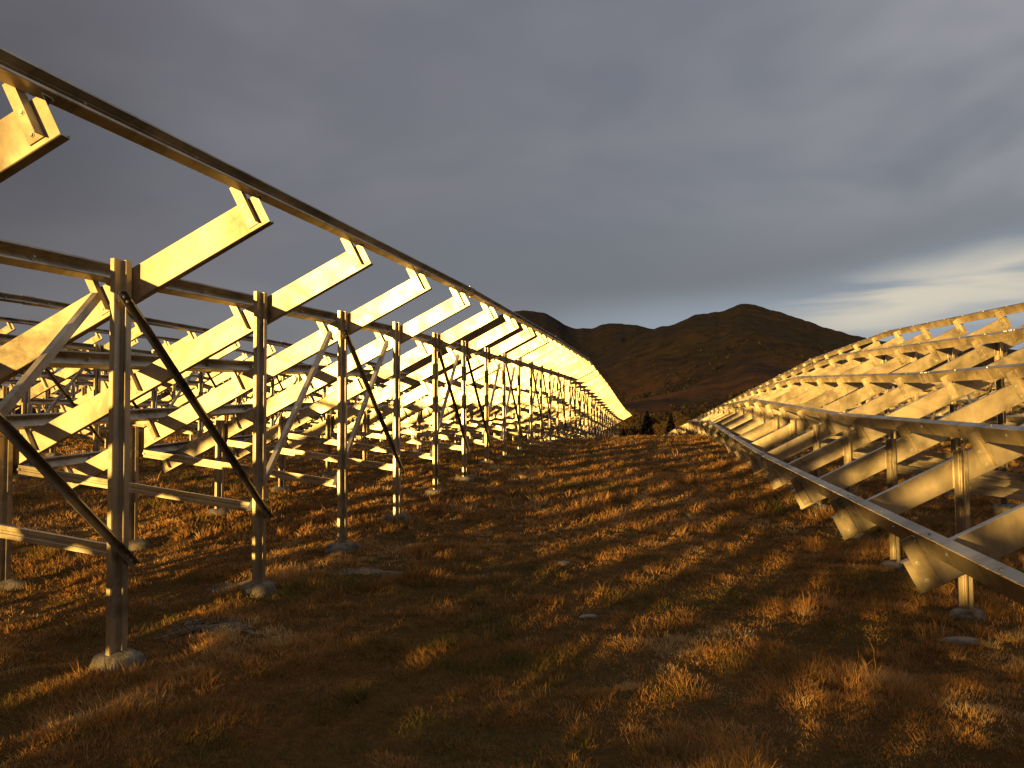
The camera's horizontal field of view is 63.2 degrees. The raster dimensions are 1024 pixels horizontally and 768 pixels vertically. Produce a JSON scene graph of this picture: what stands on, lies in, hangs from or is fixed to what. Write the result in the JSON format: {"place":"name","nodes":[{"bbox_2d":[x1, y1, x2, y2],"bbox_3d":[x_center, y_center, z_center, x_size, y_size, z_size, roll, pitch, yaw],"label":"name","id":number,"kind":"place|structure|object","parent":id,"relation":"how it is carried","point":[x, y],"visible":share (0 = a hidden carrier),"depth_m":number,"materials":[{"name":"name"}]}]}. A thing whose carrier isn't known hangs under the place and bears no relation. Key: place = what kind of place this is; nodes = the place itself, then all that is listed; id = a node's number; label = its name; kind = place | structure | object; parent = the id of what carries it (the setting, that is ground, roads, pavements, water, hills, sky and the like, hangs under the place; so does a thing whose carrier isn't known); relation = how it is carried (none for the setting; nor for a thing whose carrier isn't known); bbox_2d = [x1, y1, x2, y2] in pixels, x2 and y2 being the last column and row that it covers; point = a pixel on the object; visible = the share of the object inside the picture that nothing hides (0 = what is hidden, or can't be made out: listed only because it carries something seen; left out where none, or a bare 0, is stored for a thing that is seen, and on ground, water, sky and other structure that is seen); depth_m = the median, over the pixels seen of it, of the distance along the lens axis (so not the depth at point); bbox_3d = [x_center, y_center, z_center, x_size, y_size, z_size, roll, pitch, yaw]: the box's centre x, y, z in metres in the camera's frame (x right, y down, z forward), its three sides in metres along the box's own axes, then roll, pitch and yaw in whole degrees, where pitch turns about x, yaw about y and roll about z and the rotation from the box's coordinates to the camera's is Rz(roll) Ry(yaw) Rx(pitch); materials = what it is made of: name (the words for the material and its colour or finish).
{"place":"outdoors","nodes":[
{"label":"outdoors","id":0,"kind":"place"},
{"bbox_2d":[153,617,265,638],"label":"gravel","id":1,"kind":"structure","parent":0,"point":[209,626],"depth_m":6.18,"materials":[{"name":"grey gravel"}]},
{"bbox_2d":[8,310,653,414],"bbox_3d":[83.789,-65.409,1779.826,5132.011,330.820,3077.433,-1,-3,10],"label":"hill","id":2,"kind":"structure","parent":0,"point":[591,344],"depth_m":1877.71,"materials":[{"name":"brown soil"}]},
{"bbox_2d":[322,567,403,575],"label":"gravel","id":3,"kind":"structure","parent":0,"point":[365,570],"depth_m":8.24,"materials":[{"name":"grey gravel"}]},
{"bbox_2d":[0,421,1023,767],"bbox_3d":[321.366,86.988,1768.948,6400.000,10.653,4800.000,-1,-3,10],"label":"ground","id":4,"kind":"structure","parent":0,"point":[516,734],"depth_m":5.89,"materials":[{"name":"brown plant"}]},
{"bbox_2d":[0,377,15,413],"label":"solar rack","id":5,"kind":"object","parent":4,"relation":"on","point":[13,411],"depth_m":35.40,"materials":[{"name":"metal"}]},
{"bbox_2d":[0,316,36,344],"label":"solar rack","id":6,"kind":"object","parent":4,"relation":"on","point":[9,327],"visible":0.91,"depth_m":23.99,"materials":[{"name":"metal"}]},
{"bbox_2d":[0,292,38,305],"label":"solar rack","id":7,"kind":"object","parent":4,"relation":"on","point":[13,298],"visible":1,"depth_m":13.87,"materials":[{"name":"metal"}]},
{"bbox_2d":[15,368,108,412],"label":"solar rack","id":8,"kind":"object","parent":4,"relation":"on","point":[38,408],"visible":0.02,"depth_m":49.76,"materials":[{"name":"metal"}]},
{"bbox_2d":[0,369,150,409],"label":"solar rack","id":9,"kind":"object","parent":4,"relation":"on","point":[79,387],"visible":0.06,"depth_m":41.39,"materials":[{"name":"metal"}]},
{"bbox_2d":[0,321,180,413],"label":"solar rack","id":10,"kind":"object","parent":4,"relation":"on","point":[96,338],"visible":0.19,"depth_m":29.95,"materials":[{"name":"metal"}]},
{"bbox_2d":[0,297,288,480],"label":"solar rack","id":11,"kind":"object","parent":4,"relation":"on","point":[27,399],"visible":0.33,"depth_m":18.89,"materials":[{"name":"metal"}]},
{"bbox_2d":[142,386,197,406],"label":"solar rack","id":12,"kind":"object","parent":4,"relation":"on","point":[161,393],"visible":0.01,"depth_m":59.22,"materials":[{"name":"metal"}]},
{"bbox_2d":[133,372,235,417],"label":"solar rack","id":13,"kind":"object","parent":4,"relation":"on","point":[182,395],"visible":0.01,"depth_m":49.09,"materials":[{"name":"metal"}]},
{"bbox_2d":[146,349,305,417],"bbox_3d":[-13.803,0.428,39.460,4.626,3.567,9.670,-1,-4,10],"label":"solar rack","id":14,"kind":"object","parent":4,"relation":"on","point":[247,396],"visible":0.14,"depth_m":37.89,"materials":[{"name":"metal"}]},
{"bbox_2d":[0,47,478,673],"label":"solar rack","id":15,"kind":"object","parent":4,"relation":"on","point":[30,133],"visible":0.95,"depth_m":7.33,"materials":[{"name":"metal"}]},
{"bbox_2d":[205,577,279,591],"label":"gravel","id":16,"kind":"structure","parent":4,"relation":"on","point":[227,587],"depth_m":7.81,"materials":[{"name":"grey gravel"}]},
{"bbox_2d":[210,383,277,420],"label":"solar rack","id":17,"kind":"object","parent":4,"relation":"on","point":[212,418],"visible":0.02,"depth_m":57.10,"materials":[{"name":"metal"}]},
{"bbox_2d":[183,343,382,445],"bbox_3d":[-7.686,0.890,28.823,4.626,3.628,9.846,-1,-3,10],"label":"solar rack","id":18,"kind":"object","parent":4,"relation":"on","point":[273,390],"visible":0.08,"depth_m":27.02,"materials":[{"name":"metal"}]},
{"bbox_2d":[251,375,353,422],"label":"solar rack","id":19,"kind":"object","parent":4,"relation":"on","point":[320,391],"visible":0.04,"depth_m":48.98,"materials":[{"name":"metal"}]},
{"bbox_2d":[311,386,403,423],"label":"solar rack","id":20,"kind":"object","parent":4,"relation":"on","point":[367,410],"visible":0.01,"depth_m":58.46,"materials":[{"name":"metal"}]},
{"bbox_2d":[303,370,442,441],"bbox_3d":[-5.960,1.517,38.303,4.626,3.567,9.670,-1,-5,10],"label":"solar rack","id":21,"kind":"object","parent":4,"relation":"on","point":[380,386],"visible":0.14,"depth_m":34.84,"materials":[{"name":"metal"}]},
{"bbox_2d":[228,288,558,495],"bbox_3d":[-1.789,0.489,17.288,4.626,3.833,9.850,-1,-3,10],"label":"solar rack","id":22,"kind":"object","parent":4,"relation":"on","point":[434,344],"visible":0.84,"depth_m":15.42,"materials":[{"name":"metal"}]},
{"bbox_2d":[378,389,476,441],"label":"solar rack","id":23,"kind":"object","parent":4,"relation":"on","point":[412,436],"visible":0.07,"depth_m":47.99,"materials":[{"name":"metal"}]},
{"bbox_2d":[429,412,515,441],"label":"solar rack","id":24,"kind":"object","parent":4,"relation":"on","point":[430,438],"visible":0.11,"depth_m":57.60,"materials":[{"name":"metal"}]},
{"bbox_2d":[405,337,590,447],"bbox_3d":[-0.060,0.711,26.834,4.626,3.742,9.848,-1,-3,10],"label":"solar rack","id":25,"kind":"object","parent":4,"relation":"on","point":[556,367],"visible":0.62,"depth_m":25.07,"materials":[{"name":"metal"}]},
{"bbox_2d":[481,358,607,440],"bbox_3d":[1.674,1.257,36.367,4.626,3.920,9.851,-1,-3,10],"label":"solar rack","id":26,"kind":"object","parent":4,"relation":"on","point":[583,391],"visible":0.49,"depth_m":36.03,"materials":[{"name":"metal"}]},
{"bbox_2d":[558,561,569,565],"bbox_3d":[0.517,1.782,8.268,0.127,0.034,0.100,2,0,-4],"label":"stone","id":27,"kind":"object","parent":4,"relation":"on","point":[565,563],"visible":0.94,"depth_m":8.23,"materials":[{"name":"grey stone"}]},
{"bbox_2d":[522,381,618,439],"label":"solar rack","id":28,"kind":"object","parent":4,"relation":"on","point":[602,400],"visible":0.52,"depth_m":45.63,"materials":[{"name":"metal"}]},
{"bbox_2d":[548,399,626,439],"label":"solar rack","id":29,"kind":"object","parent":4,"relation":"on","point":[613,411],"visible":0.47,"depth_m":53.70,"materials":[{"name":"metal"}]},
{"bbox_2d":[578,614,596,618],"bbox_3d":[0.595,1.838,6.574,0.159,0.028,0.082,3,-1,-17],"label":"stone","id":30,"kind":"object","parent":4,"relation":"on","point":[590,616],"visible":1,"depth_m":6.55,"materials":[{"name":"grey stone"}]},
{"bbox_2d":[574,408,631,438],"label":"solar rack","id":31,"kind":"object","parent":4,"relation":"on","point":[620,418],"visible":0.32,"depth_m":63.18,"materials":[{"name":"metal"}]},
{"bbox_2d":[601,422,635,436],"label":"willow tree","id":32,"kind":"object","parent":4,"relation":"on","point":[622,427],"visible":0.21,"depth_m":86.56,"materials":[{"name":"green plant"}]},
{"bbox_2d":[617,409,646,435],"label":"willow tree","id":33,"kind":"object","parent":4,"relation":"on","point":[635,427],"visible":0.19,"depth_m":125.66,"materials":[{"name":"green plant"}]},
{"bbox_2d":[638,410,656,435],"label":"fir tree","id":34,"kind":"object","parent":4,"relation":"on","point":[647,425],"visible":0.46,"depth_m":72.78,"materials":[{"name":"green plant"}]},
{"bbox_2d":[635,411,660,433],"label":"willow tree","id":35,"kind":"object","parent":4,"relation":"on","point":[653,418],"visible":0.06,"depth_m":137.27,"materials":[{"name":"green plant"}]},
{"bbox_2d":[644,420,666,434],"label":"willow tree","id":36,"kind":"object","parent":4,"relation":"on","point":[661,428],"visible":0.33,"depth_m":87.95,"materials":[{"name":"green plant"}]},
{"bbox_2d":[663,413,675,435],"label":"fir tree","id":37,"kind":"object","parent":4,"relation":"on","point":[669,426],"visible":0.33,"depth_m":74.46,"materials":[{"name":"green plant"}]},
{"bbox_2d":[666,411,685,427],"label":"willow tree","id":38,"kind":"object","parent":4,"relation":"on","point":[676,416],"visible":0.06,"depth_m":128.79,"materials":[{"name":"green plant"}]},
{"bbox_2d":[676,415,689,426],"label":"willow tree","id":39,"kind":"object","parent":4,"relation":"on","point":[682,421],"visible":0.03,"depth_m":89.78,"materials":[{"name":"green plant"}]},
{"bbox_2d":[668,429,701,434],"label":"solar rack","id":40,"kind":"object","parent":4,"relation":"on","point":[670,432],"visible":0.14,"depth_m":54.82,"materials":[{"name":"metal"}]},
{"bbox_2d":[672,400,736,434],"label":"solar rack","id":41,"kind":"object","parent":4,"relation":"on","point":[675,430],"visible":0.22,"depth_m":43.37,"materials":[{"name":"metal"}]},
{"bbox_2d":[678,361,809,441],"bbox_3d":[9.551,1.252,35.358,4.626,3.787,9.849,-1,-3,9],"label":"solar rack","id":42,"kind":"object","parent":4,"relation":"on","point":[684,428],"visible":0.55,"depth_m":33.44,"materials":[{"name":"metal"}]},
{"bbox_2d":[689,333,884,447],"bbox_3d":[8.009,0.710,25.792,4.626,3.621,9.846,-1,-3,9],"label":"solar rack","id":43,"kind":"object","parent":4,"relation":"on","point":[734,410],"visible":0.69,"depth_m":23.90,"materials":[{"name":"metal"}]},
{"bbox_2d":[817,389,890,431],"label":"solar rack","id":44,"kind":"object","parent":4,"relation":"on","point":[850,409],"visible":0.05,"depth_m":50.95,"materials":[{"name":"metal"}]},
{"bbox_2d":[707,302,1023,513],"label":"solar rack","id":45,"kind":"object","parent":4,"relation":"on","point":[876,366],"visible":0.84,"depth_m":14.40,"materials":[{"name":"metal"}]},
{"bbox_2d":[758,328,1023,623],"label":"solar rack","id":46,"kind":"object","parent":4,"relation":"on","point":[966,554],"visible":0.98,"depth_m":6.92,"materials":[{"name":"metal"}]},
{"bbox_2d":[847,382,942,438],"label":"solar rack","id":47,"kind":"object","parent":4,"relation":"on","point":[897,406],"visible":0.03,"depth_m":39.73,"materials":[{"name":"metal"}]},
{"bbox_2d":[931,618,936,668],"bbox_3d":[2.781,1.717,5.480,0.041,0.352,0.061,-3,-3,37],"label":"weed stalk","id":48,"kind":"object","parent":4,"relation":"on","point":[935,640],"visible":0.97,"depth_m":5.47,"materials":[{"name":"brown plant"}]},
{"bbox_2d":[880,378,1020,443],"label":"solar rack","id":49,"kind":"object","parent":4,"relation":"on","point":[972,395],"visible":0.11,"depth_m":30.31,"materials":[{"name":"metal"}]},
{"bbox_2d":[939,636,978,646],"bbox_3d":[3.123,1.800,5.810,0.291,0.051,0.123,2,0,-6],"label":"stone","id":50,"kind":"object","parent":4,"relation":"on","point":[964,640],"visible":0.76,"depth_m":5.78,"materials":[{"name":"grey stone"}]},
{"bbox_2d":[923,378,1023,443],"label":"solar rack","id":51,"kind":"object","parent":4,"relation":"on","point":[1013,419],"visible":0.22,"depth_m":24.52,"materials":[{"name":"metal"}]},
{"bbox_2d":[0,0,1023,390],"label":"sky","id":52,"kind":"structure","parent":0,"point":[851,167],"materials":[{"name":"grey"}]},
{"bbox_2d":[135,304,1022,440],"bbox_3d":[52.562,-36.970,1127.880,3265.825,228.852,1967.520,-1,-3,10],"label":"mountain","id":53,"kind":"structure","parent":0,"point":[662,348],"depth_m":923.72,"materials":[{"name":"brown soil"}]},
{"bbox_2d":[349,335,1023,442],"bbox_3d":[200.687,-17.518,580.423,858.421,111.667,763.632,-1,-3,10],"label":"hillside scrub","id":54,"kind":"object","parent":53,"relation":"on","point":[665,414],"visible":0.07,"depth_m":534.36,"materials":[{"name":"brown plant"}]}
]}

